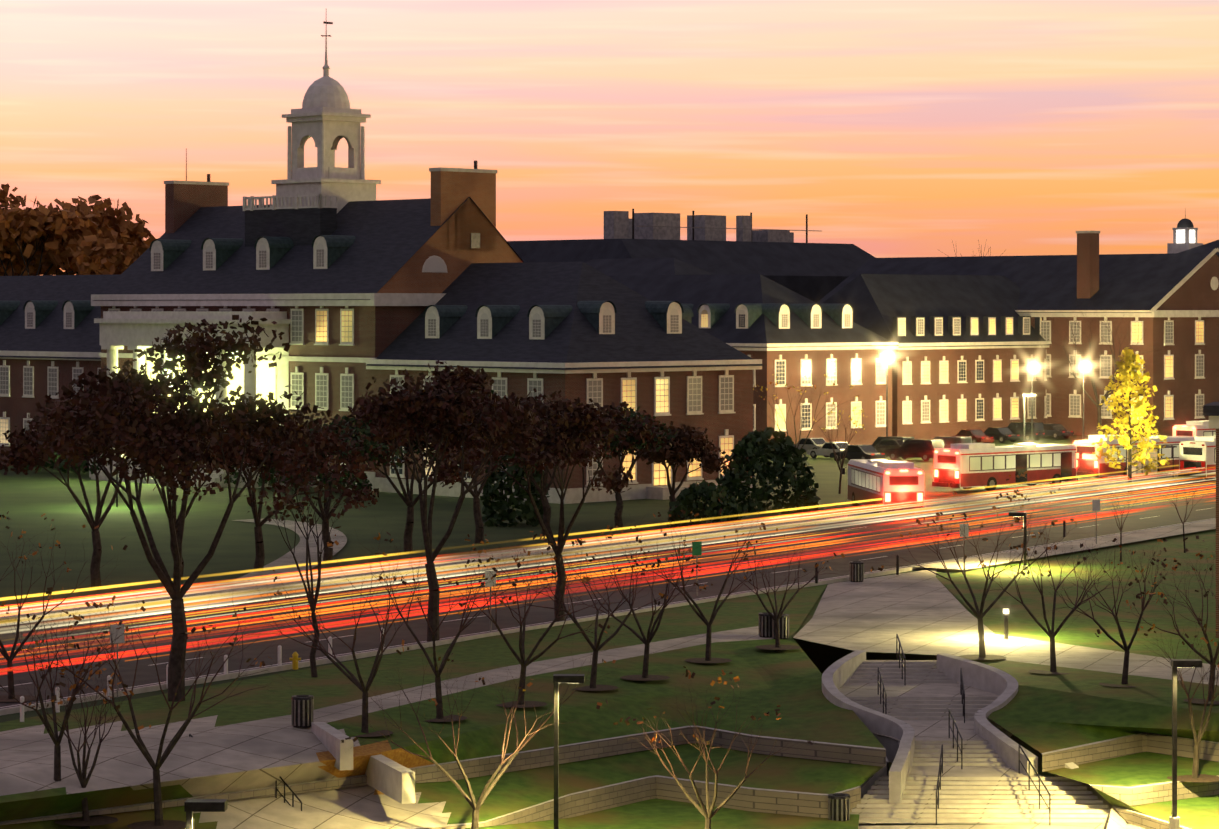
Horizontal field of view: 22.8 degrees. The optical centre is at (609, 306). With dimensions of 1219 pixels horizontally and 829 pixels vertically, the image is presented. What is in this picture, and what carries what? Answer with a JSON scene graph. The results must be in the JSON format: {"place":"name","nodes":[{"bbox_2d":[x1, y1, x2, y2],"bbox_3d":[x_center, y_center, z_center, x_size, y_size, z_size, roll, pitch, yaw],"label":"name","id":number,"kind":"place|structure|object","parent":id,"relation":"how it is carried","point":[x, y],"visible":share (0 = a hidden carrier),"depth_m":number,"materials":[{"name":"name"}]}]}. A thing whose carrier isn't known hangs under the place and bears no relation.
{"place":"outdoors","nodes":[
{"label":"outdoors","id":0,"kind":"place"},
{"bbox_2d":[0,584,885,828],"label":"lawn","id":1,"kind":"structure","parent":0,"point":[243,752],"depth_m":96.56,"materials":[{"name":"plant"}]},
{"bbox_2d":[0,435,1135,825],"bbox_3d":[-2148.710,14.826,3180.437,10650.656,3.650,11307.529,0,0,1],"label":"ground","id":2,"kind":"structure","parent":0,"point":[28,499],"depth_m":176.59,"materials":[{"name":"green plant"}]},
{"bbox_2d":[116,455,120,506],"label":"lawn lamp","id":3,"kind":"object","parent":2,"relation":"on","point":[116,485],"visible":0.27,"depth_m":195.41,"materials":[{"name":"metal"}]},
{"bbox_2d":[0,21,764,503],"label":"building","id":4,"kind":"structure","parent":2,"relation":"on","point":[346,281],"depth_m":218.27,"materials":[{"name":"brick"}]},
{"bbox_2d":[507,209,1218,444],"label":"buildings","id":5,"kind":"structure","parent":2,"relation":"on","point":[955,337],"depth_m":302.64,"materials":[{"name":"brick"}]},
{"bbox_2d":[0,472,1215,715],"bbox_3d":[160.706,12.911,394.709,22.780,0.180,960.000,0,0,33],"label":"road","id":6,"kind":"structure","parent":0,"point":[1156,516],"depth_m":139.58,"materials":[{"name":"grey asphalt"}]},
{"bbox_2d":[0,467,1215,672],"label":"light trails","id":7,"kind":"object","parent":6,"relation":"on","point":[146,595],"visible":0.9,"depth_m":138.97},
{"bbox_2d":[794,420,1215,513],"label":"vehicles","id":8,"kind":"object","parent":6,"relation":"on","point":[964,459],"visible":0.81,"depth_m":217.70,"materials":[{"name":"white paint"}]},
{"bbox_2d":[0,0,1218,274],"label":"sky","id":9,"kind":"structure","parent":0,"point":[899,128],"materials":[{"name":"orange"}]},
{"bbox_2d":[184,519,1215,828],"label":"paving","id":10,"kind":"structure","parent":0,"point":[930,613],"depth_m":105.29,"materials":[{"name":"concrete"}]},
{"bbox_2d":[20,353,1201,828],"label":"street furniture","id":11,"kind":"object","parent":10,"relation":"on","point":[390,777],"visible":0.85,"depth_m":92.06,"materials":[{"name":"metal"}]},
{"bbox_2d":[189,634,1050,825],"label":"handrails","id":12,"kind":"object","parent":10,"relation":"on","point":[962,691],"visible":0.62,"depth_m":97.95,"materials":[{"name":"metal"}]},
{"bbox_2d":[1203,402,1218,637],"bbox_3d":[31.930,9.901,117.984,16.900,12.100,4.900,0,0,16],"label":"street lamp","id":13,"kind":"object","parent":10,"relation":"on","point":[1211,410],"depth_m":118.23,"materials":[{"name":"metal"}]},
{"bbox_2d":[936,529,1218,828],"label":"lawn","id":14,"kind":"structure","parent":0,"point":[1114,744],"depth_m":107.40,"materials":[{"name":"green plant"}]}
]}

